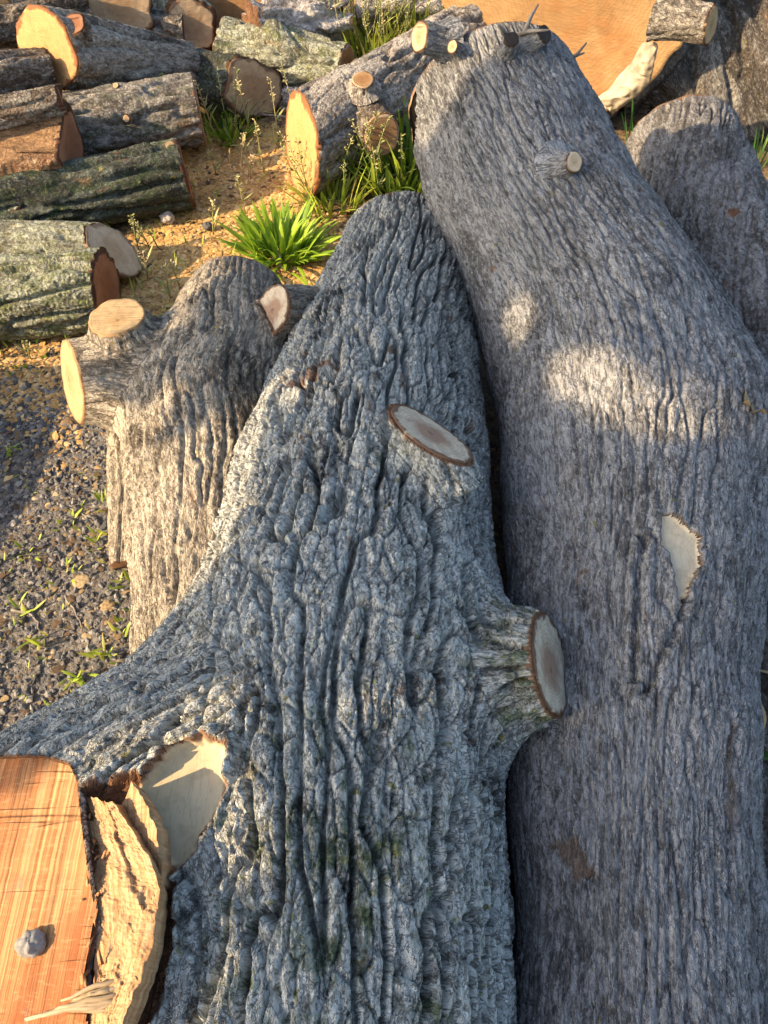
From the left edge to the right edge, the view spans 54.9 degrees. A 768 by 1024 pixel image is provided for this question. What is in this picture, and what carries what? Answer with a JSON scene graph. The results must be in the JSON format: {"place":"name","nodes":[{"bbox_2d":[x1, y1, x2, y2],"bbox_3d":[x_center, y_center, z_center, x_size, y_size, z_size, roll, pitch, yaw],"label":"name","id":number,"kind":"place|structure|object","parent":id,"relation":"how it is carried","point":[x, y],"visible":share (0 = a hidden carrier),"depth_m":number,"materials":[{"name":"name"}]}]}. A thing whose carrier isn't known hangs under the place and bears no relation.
{"place":"outdoors","nodes":[
{"label":"outdoors","id":0,"kind":"place"},
{"bbox_2d":[0,54,767,951],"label":"ground","id":1,"kind":"structure","parent":0,"point":[62,644],"depth_m":1.94,"materials":[{"name":"grey gravel"}]},
{"bbox_2d":[5,443,19,456],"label":"seedling","id":2,"kind":"object","parent":1,"relation":"on","point":[8,450],"visible":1,"depth_m":2.05,"materials":[{"name":"green plant"}]},
{"bbox_2d":[3,204,23,210],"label":"twig","id":3,"kind":"object","parent":1,"relation":"on","point":[19,207],"visible":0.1,"depth_m":2.47,"materials":[{"name":"brown wood"}]},
{"bbox_2d":[0,338,45,374],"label":"clover","id":4,"kind":"object","parent":1,"relation":"on","point":[27,347],"visible":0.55,"depth_m":2.24,"materials":[{"name":"green plant"}]},
{"bbox_2d":[11,609,39,630],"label":"twig","id":5,"kind":"object","parent":1,"relation":"on","point":[29,613],"visible":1,"depth_m":1.77,"materials":[{"name":"brown wood"}]},
{"bbox_2d":[8,591,44,625],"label":"seedling","id":6,"kind":"object","parent":1,"relation":"on","point":[23,608],"visible":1,"depth_m":1.78,"materials":[{"name":"green plant"}]},
{"bbox_2d":[12,540,40,561],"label":"seedling","id":7,"kind":"object","parent":1,"relation":"on","point":[19,546],"visible":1,"depth_m":1.86,"materials":[{"name":"green plant"}]},
{"bbox_2d":[11,636,43,653],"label":"seedling","id":8,"kind":"object","parent":1,"relation":"on","point":[33,641],"visible":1,"depth_m":1.72,"materials":[{"name":"green plant"}]},
{"bbox_2d":[0,246,121,339],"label":"log","id":9,"kind":"object","parent":1,"relation":"on","point":[50,295],"visible":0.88,"depth_m":2.19,"materials":[{"name":"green wood"}]},
{"bbox_2d":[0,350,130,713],"bbox_3d":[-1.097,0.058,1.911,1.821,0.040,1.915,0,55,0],"label":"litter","id":10,"kind":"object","parent":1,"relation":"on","point":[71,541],"visible":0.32,"depth_m":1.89,"materials":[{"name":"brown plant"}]},
{"bbox_2d":[52,508,81,530],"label":"seedling","id":11,"kind":"object","parent":1,"relation":"on","point":[72,513],"visible":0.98,"depth_m":1.93,"materials":[{"name":"green plant"}]},
{"bbox_2d":[63,416,76,424],"bbox_3d":[-0.900,-0.263,2.124,0.040,0.022,0.037,35,62,22],"label":"wood scrap","id":12,"kind":"object","parent":1,"relation":"on","point":[68,420],"visible":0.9,"depth_m":2.12,"materials":[{"name":"brown wood"}]},
{"bbox_2d":[40,487,99,526],"bbox_3d":[-0.818,-0.004,1.946,0.327,0.011,0.013,28,60,18],"label":"twig","id":13,"kind":"object","parent":1,"relation":"on","point":[74,510],"visible":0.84,"depth_m":1.94,"materials":[{"name":"brown wood"}]},
{"bbox_2d":[66,556,75,582],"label":"seedling","id":14,"kind":"object","parent":1,"relation":"on","point":[72,569],"visible":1,"depth_m":1.83,"materials":[{"name":"green plant"}]},
{"bbox_2d":[0,219,142,277],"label":"log","id":15,"kind":"object","parent":1,"relation":"on","point":[31,237],"visible":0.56,"depth_m":2.35,"materials":[{"name":"grey wood"}]},
{"bbox_2d":[64,595,82,629],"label":"twig","id":16,"kind":"object","parent":1,"relation":"on","point":[70,604],"visible":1,"depth_m":1.78,"materials":[{"name":"brown wood"}]},
{"bbox_2d":[60,670,98,690],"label":"seedling","id":17,"kind":"object","parent":1,"relation":"on","point":[80,682],"visible":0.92,"depth_m":1.68,"materials":[{"name":"green plant"}]},
{"bbox_2d":[72,574,90,588],"bbox_3d":[-0.745,0.172,1.824,0.045,0.012,0.043,0,55,0],"label":"bark chip","id":18,"kind":"object","parent":1,"relation":"on","point":[81,580],"visible":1,"depth_m":1.82,"materials":[{"name":"beige wood"}]},
{"bbox_2d":[0,295,175,731],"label":"gravel","id":19,"kind":"structure","parent":1,"relation":"on","point":[59,656],"depth_m":1.87,"materials":[{"name":"grey gravel"}]},
{"bbox_2d":[83,525,106,549],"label":"seedling","id":20,"kind":"object","parent":1,"relation":"on","point":[92,538],"visible":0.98,"depth_m":1.88,"materials":[{"name":"green plant"}]},
{"bbox_2d":[76,633,116,660],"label":"seedling","id":21,"kind":"object","parent":1,"relation":"on","point":[93,652],"visible":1,"depth_m":1.71,"materials":[{"name":"green plant"}]},
{"bbox_2d":[0,138,195,225],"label":"log","id":22,"kind":"object","parent":1,"relation":"on","point":[143,180],"visible":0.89,"depth_m":2.53,"materials":[{"name":"green wood"}]},
{"bbox_2d":[0,98,84,176],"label":"split log","id":23,"kind":"object","parent":22,"relation":"on","point":[51,144],"visible":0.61,"depth_m":2.48,"materials":[{"name":"brown wood"}]},
{"bbox_2d":[0,84,71,130],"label":"log","id":24,"kind":"object","parent":23,"relation":"on","point":[28,106],"visible":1,"depth_m":2.43,"materials":[{"name":"grey wood"}]},
{"bbox_2d":[92,489,106,512],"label":"seedling","id":25,"kind":"object","parent":1,"relation":"on","point":[97,496],"visible":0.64,"depth_m":1.95,"materials":[{"name":"green plant"}]},
{"bbox_2d":[100,600,115,611],"bbox_3d":[-0.666,0.226,1.785,0.040,0.012,0.033,0,55,0],"label":"bark chip","id":26,"kind":"object","parent":1,"relation":"on","point":[105,605],"visible":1,"depth_m":1.78,"materials":[{"name":"beige wood"}]},
{"bbox_2d":[106,428,127,568],"bbox_3d":[-0.640,-0.053,1.864,0.121,0.208,0.385,-6,55,-4],"label":"bark slab","id":27,"kind":"object","parent":1,"relation":"on","point":[115,494],"depth_m":1.82,"materials":[{"name":"beige wood"}]},
{"bbox_2d":[107,568,129,589],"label":"seedling","id":28,"kind":"object","parent":1,"relation":"on","point":[126,575],"visible":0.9,"depth_m":1.81,"materials":[{"name":"green plant"}]},
{"bbox_2d":[107,608,130,636],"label":"seedling","id":29,"kind":"object","parent":1,"relation":"on","point":[112,627],"visible":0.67,"depth_m":1.75,"materials":[{"name":"green plant"}]},
{"bbox_2d":[62,72,205,155],"bbox_3d":[-0.995,-1.457,2.771,0.660,0.285,0.270,-18,57,-13],"label":"log","id":30,"kind":"object","parent":1,"relation":"on","point":[115,116],"visible":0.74,"depth_m":2.70,"materials":[{"name":"grey wood"}]},
{"bbox_2d":[0,47,55,94],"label":"log","id":31,"kind":"object","parent":30,"relation":"on","point":[22,69],"visible":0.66,"depth_m":2.61,"materials":[{"name":"grey wood"}]},
{"bbox_2d":[16,3,200,90],"bbox_3d":[-1.008,-1.726,2.805,0.635,0.420,0.270,-27,59,-18],"label":"log","id":32,"kind":"object","parent":30,"relation":"on","point":[84,51],"visible":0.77,"depth_m":2.69,"materials":[{"name":"grey wood"}]},
{"bbox_2d":[128,213,145,252],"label":"seed stalk","id":33,"kind":"object","parent":1,"relation":"on","point":[131,222],"visible":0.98,"depth_m":2.52,"materials":[{"name":"beige plant"}]},
{"bbox_2d":[132,221,155,248],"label":"seed stalk","id":34,"kind":"object","parent":1,"relation":"on","point":[140,231],"visible":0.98,"depth_m":2.53,"materials":[{"name":"plant"}]},
{"bbox_2d":[136,243,155,278],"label":"seed stalk","id":35,"kind":"object","parent":1,"relation":"on","point":[143,263],"visible":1,"depth_m":2.45,"materials":[{"name":"beige plant"}]},
{"bbox_2d":[137,225,157,247],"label":"seed stalk","id":36,"kind":"object","parent":1,"relation":"on","point":[147,229],"visible":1,"depth_m":2.54,"materials":[{"name":"beige plant"}]},
{"bbox_2d":[153,262,180,297],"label":"seed stalk","id":37,"kind":"object","parent":1,"relation":"on","point":[168,290],"visible":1,"depth_m":2.39,"materials":[{"name":"plant"}]},
{"bbox_2d":[167,257,185,285],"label":"seed stalk","id":38,"kind":"object","parent":1,"relation":"on","point":[174,268],"visible":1,"depth_m":2.41,"materials":[{"name":"plant"}]},
{"bbox_2d":[152,0,216,50],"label":"log","id":39,"kind":"object","parent":1,"relation":"on","point":[199,18],"visible":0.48,"depth_m":3.12,"materials":[{"name":"brown wood"}]},
{"bbox_2d":[150,5,184,39],"bbox_3d":[-0.972,-2.062,3.165,0.265,0.208,0.214,0,55,0],"label":"log","id":40,"kind":"object","parent":39,"relation":"on","point":[171,25],"visible":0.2,"depth_m":3.08,"materials":[{"name":"grey wood"}]},
{"bbox_2d":[60,255,319,654],"bbox_3d":[-0.433,-0.077,1.702,0.765,0.483,1.319,0,55,0],"label":"forked log","id":41,"kind":"object","parent":1,"relation":"on","point":[170,398],"visible":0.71,"depth_m":1.64,"materials":[{"name":"grey wood"}]},
{"bbox_2d":[0,110,393,506],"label":"wood chips","id":42,"kind":"object","parent":1,"relation":"on","point":[195,253],"visible":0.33,"depth_m":2.60,"materials":[{"name":"brown wood"}]},
{"bbox_2d":[159,211,174,223],"bbox_3d":[-0.785,-1.065,2.673,0.055,0.047,0.049,0,55,0],"label":"stone","id":43,"kind":"object","parent":42,"relation":"on","point":[167,217],"visible":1,"depth_m":2.66,"materials":[{"name":"grey stone"}]},
{"bbox_2d":[202,221,211,230],"bbox_3d":[-0.633,-1.028,2.658,0.040,0.033,0.034,0,55,0],"label":"stone","id":44,"kind":"object","parent":42,"relation":"on","point":[206,225],"visible":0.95,"depth_m":2.65,"materials":[{"name":"grey stone"}]},
{"bbox_2d":[0,51,417,704],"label":"ground cover","id":45,"kind":"object","parent":1,"relation":"on","point":[174,255],"visible":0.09,"depth_m":2.51,"materials":[{"name":"green plant"}]},
{"bbox_2d":[208,198,219,234],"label":"seed stalk","id":46,"kind":"object","parent":1,"relation":"on","point":[212,210],"visible":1,"depth_m":2.59,"materials":[{"name":"beige plant"}]},
{"bbox_2d":[207,149,223,174],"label":"seed stalk","id":47,"kind":"object","parent":1,"relation":"on","point":[212,159],"visible":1,"depth_m":2.81,"materials":[{"name":"beige plant"}]},
{"bbox_2d":[193,67,260,146],"bbox_3d":[-0.622,-1.604,2.917,0.232,0.282,0.293,27,59,18],"label":"weed","id":48,"kind":"object","parent":1,"relation":"on","point":[215,133],"visible":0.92,"depth_m":2.96,"materials":[{"name":"green plant"}]},
{"bbox_2d":[228,114,239,144],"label":"seed stalk","id":49,"kind":"object","parent":1,"relation":"on","point":[236,117],"visible":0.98,"depth_m":2.90,"materials":[{"name":"plant"}]},
{"bbox_2d":[207,0,261,35],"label":"log","id":50,"kind":"object","parent":1,"relation":"on","point":[232,8],"visible":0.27,"depth_m":3.28,"materials":[{"name":"brown wood"}]},
{"bbox_2d":[200,86,269,133],"bbox_3d":[-0.666,-1.688,3.031,0.429,0.192,0.368,0,55,0],"label":"weed","id":51,"kind":"object","parent":1,"relation":"on","point":[220,124],"visible":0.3,"depth_m":3.02,"materials":[{"name":"green plant"}]},
{"bbox_2d":[194,47,283,118],"bbox_3d":[-0.633,-1.745,3.018,0.389,0.244,0.244,13,56,9],"label":"log","id":52,"kind":"object","parent":1,"relation":"on","point":[253,74],"visible":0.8,"depth_m":2.97,"materials":[{"name":"brown wood"}]},
{"bbox_2d":[230,132,252,164],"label":"seed stalk","id":53,"kind":"object","parent":1,"relation":"on","point":[243,141],"visible":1,"depth_m":2.85,"materials":[{"name":"beige plant"}]},
{"bbox_2d":[235,79,250,133],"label":"seed stalk","id":54,"kind":"object","parent":1,"relation":"on","point":[247,116],"visible":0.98,"depth_m":2.91,"materials":[{"name":"plant"}]},
{"bbox_2d":[235,174,251,213],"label":"seed stalk","id":55,"kind":"object","parent":1,"relation":"on","point":[237,178],"visible":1,"depth_m":2.62,"materials":[{"name":"beige plant"}]},
{"bbox_2d":[243,154,254,178],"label":"seed stalk","id":56,"kind":"object","parent":1,"relation":"on","point":[249,162],"visible":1,"depth_m":2.78,"materials":[{"name":"beige plant"}]},
{"bbox_2d":[252,118,264,172],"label":"seed stalk","id":57,"kind":"object","parent":1,"relation":"on","point":[258,129],"visible":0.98,"depth_m":2.77,"materials":[{"name":"beige plant"}]},
{"bbox_2d":[257,113,285,116],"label":"twig","id":58,"kind":"object","parent":1,"relation":"on","point":[264,114],"visible":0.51,"depth_m":3.02,"materials":[{"name":"grey wood"}]},
{"bbox_2d":[262,77,283,136],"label":"seed stalk","id":59,"kind":"object","parent":1,"relation":"on","point":[279,114],"visible":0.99,"depth_m":2.90,"materials":[{"name":"beige plant"}]},
{"bbox_2d":[212,195,341,284],"bbox_3d":[-0.352,-0.939,2.501,0.453,0.201,0.430,35,62,22],"label":"grass clump","id":60,"kind":"object","parent":1,"relation":"on","point":[296,236],"visible":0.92,"depth_m":2.53,"materials":[{"name":"green plant"}]},
{"bbox_2d":[0,190,566,1023],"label":"furrowed log","id":61,"kind":"object","parent":1,"relation":"on","point":[260,774],"visible":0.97,"depth_m":1.06,"materials":[{"name":"grey wood"}]},
{"bbox_2d":[14,929,45,957],"bbox_3d":[-0.435,0.533,0.914,0.037,0.033,0.031,0,55,0],"label":"stone","id":62,"kind":"object","parent":61,"relation":"on","point":[30,944],"visible":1,"depth_m":0.91,"materials":[{"name":"grey stone"}]},
{"bbox_2d":[212,16,354,84],"bbox_3d":[-0.413,-1.915,3.096,0.548,0.282,0.266,13,56,9],"label":"log","id":63,"kind":"object","parent":1,"relation":"on","point":[296,51],"visible":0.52,"depth_m":3.02,"materials":[{"name":"grey wood"}]},
{"bbox_2d":[241,0,354,42],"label":"log","id":64,"kind":"object","parent":63,"relation":"on","point":[313,16],"visible":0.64,"depth_m":3.06,"materials":[{"name":"grey wood"}]},
{"bbox_2d":[280,61,289,109],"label":"seed stalk","id":65,"kind":"object","parent":1,"relation":"on","point":[283,71],"visible":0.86,"depth_m":2.85,"materials":[{"name":"beige plant"}]},
{"bbox_2d":[278,85,301,110],"bbox_3d":[-0.393,-1.755,3.123,0.166,0.107,0.101,18,57,12],"label":"log","id":66,"kind":"object","parent":1,"relation":"on","point":[283,103],"visible":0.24,"depth_m":3.10,"materials":[{"name":"grey wood"}]},
{"bbox_2d":[305,64,312,80],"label":"seed stalk","id":67,"kind":"object","parent":1,"relation":"on","point":[310,68],"visible":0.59,"depth_m":2.87,"materials":[{"name":"beige plant"}]},
{"bbox_2d":[277,124,364,196],"bbox_3d":[-0.184,-1.294,2.693,0.265,0.292,0.341,32,61,20],"label":"weed","id":68,"kind":"object","parent":1,"relation":"on","point":[332,185],"visible":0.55,"depth_m":2.66,"materials":[{"name":"green plant"}]},
{"bbox_2d":[267,111,392,223],"bbox_3d":[-0.212,-1.231,2.609,0.377,0.359,0.407,-29,60,-19],"label":"weed","id":69,"kind":"object","parent":1,"relation":"on","point":[343,190],"visible":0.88,"depth_m":2.65,"materials":[{"name":"green plant"}]},
{"bbox_2d":[327,0,334,40],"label":"seed stalk","id":70,"kind":"object","parent":1,"relation":"on","point":[330,15],"visible":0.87,"depth_m":3.10,"materials":[{"name":"beige plant"}]},
{"bbox_2d":[311,0,418,58],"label":"tall weed","id":71,"kind":"object","parent":1,"relation":"on","point":[373,42],"visible":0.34,"depth_m":3.19,"materials":[{"name":"green plant"}]},
{"bbox_2d":[346,0,395,46],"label":"log","id":72,"kind":"object","parent":1,"relation":"on","point":[349,8],"visible":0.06,"depth_m":3.32,"materials":[{"name":"brown wood"}]},
{"bbox_2d":[354,0,443,31],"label":"log","id":73,"kind":"object","parent":72,"relation":"on","point":[435,6],"visible":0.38,"depth_m":3.22,"materials":[{"name":"grey wood"}]},
{"bbox_2d":[338,93,422,197],"bbox_3d":[0.051,-1.358,2.702,0.594,0.352,0.566,32,61,20],"label":"weed","id":74,"kind":"object","parent":1,"relation":"on","point":[382,168],"visible":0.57,"depth_m":2.69,"materials":[{"name":"green plant"}]},
{"bbox_2d":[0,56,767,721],"bbox_3d":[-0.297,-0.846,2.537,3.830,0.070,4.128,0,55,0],"label":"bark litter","id":75,"kind":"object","parent":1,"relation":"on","point":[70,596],"visible":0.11,"depth_m":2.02,"materials":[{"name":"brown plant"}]},
{"bbox_2d":[285,3,485,198],"bbox_3d":[0.184,-1.716,2.936,0.464,0.376,1.536,35,62,22],"label":"log","id":76,"kind":"object","parent":1,"relation":"on","point":[321,110],"visible":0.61,"depth_m":2.62,"materials":[{"name":"grey wood"}]},
{"bbox_2d":[336,0,443,57],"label":"tall weed","id":77,"kind":"object","parent":1,"relation":"on","point":[368,32],"visible":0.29,"depth_m":3.20,"materials":[{"name":"green plant"}]},
{"bbox_2d":[393,71,414,174],"bbox_3d":[0.161,-1.456,2.763,0.487,0.364,0.480,-37,63,-23],"label":"weed","id":78,"kind":"object","parent":1,"relation":"on","point":[406,151],"visible":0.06,"depth_m":2.77,"materials":[{"name":"green plant"}]},
{"bbox_2d":[397,0,410,34],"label":"seed stalk","id":79,"kind":"object","parent":1,"relation":"on","point":[407,17],"visible":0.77,"depth_m":3.09,"materials":[{"name":"beige plant"}]},
{"bbox_2d":[380,0,444,36],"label":"tall weed","id":80,"kind":"object","parent":1,"relation":"on","point":[414,22],"visible":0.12,"depth_m":3.23,"materials":[{"name":"green plant"}]},
{"bbox_2d":[408,4,767,1023],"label":"smooth log","id":81,"kind":"object","parent":1,"relation":"on","point":[624,362],"visible":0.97,"depth_m":1.31,"materials":[{"name":"grey wood"}]},
{"bbox_2d":[743,389,766,413],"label":"dry leaf","id":82,"kind":"object","parent":81,"relation":"on","point":[747,402],"visible":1,"depth_m":1.38,"materials":[{"name":"brown plant"}]},
{"bbox_2d":[442,0,767,144],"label":"giant stump","id":83,"kind":"object","parent":1,"relation":"on","point":[647,57],"visible":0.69,"depth_m":2.86,"materials":[{"name":"orange wood"}]},
{"bbox_2d":[621,100,632,140],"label":"grass tuft","id":84,"kind":"object","parent":1,"relation":"on","point":[631,122],"visible":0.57,"depth_m":2.84,"materials":[{"name":"green plant"}]},
{"bbox_2d":[625,94,767,361],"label":"grey log","id":85,"kind":"object","parent":1,"relation":"on","point":[696,161],"visible":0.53,"depth_m":2.06,"materials":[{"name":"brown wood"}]},
{"bbox_2d":[753,118,767,167],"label":"grass tuft","id":86,"kind":"object","parent":1,"relation":"on","point":[765,143],"visible":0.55,"depth_m":2.86,"materials":[{"name":"green plant"}]},
{"bbox_2d":[760,601,767,877],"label":"log","id":87,"kind":"object","parent":1,"relation":"on","point":[764,684],"visible":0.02,"depth_m":1.39,"materials":[{"name":"grey wood"}]},
{"bbox_2d":[762,705,765,728],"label":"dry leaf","id":88,"kind":"object","parent":87,"relation":"on","point":[764,715],"visible":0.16,"depth_m":1.32,"materials":[{"name":"beige plant"}]},
{"bbox_2d":[763,751,767,759],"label":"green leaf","id":89,"kind":"object","parent":87,"relation":"on","point":[765,756],"visible":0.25,"depth_m":1.32,"materials":[{"name":"green plant"}]},
{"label":"log","id":90,"kind":"object","parent":1,"relation":"on","visible":0},
{"bbox_2d":[88,0,154,29],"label":"log","id":91,"kind":"object","parent":90,"relation":"on","point":[135,13],"visible":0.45,"depth_m":3.01,"materials":[{"name":"brown wood"}]},
{"bbox_2d":[0,0,92,48],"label":"log","id":92,"kind":"object","parent":91,"relation":"on","point":[11,12],"visible":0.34,"depth_m":2.78,"materials":[{"name":"brown wood"}]},
{"bbox_2d":[0,0,10,4],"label":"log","id":93,"kind":"object","parent":92,"relation":"on","point":[2,2],"visible":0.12,"depth_m":2.77,"materials":[{"name":"brown wood"}]}
]}

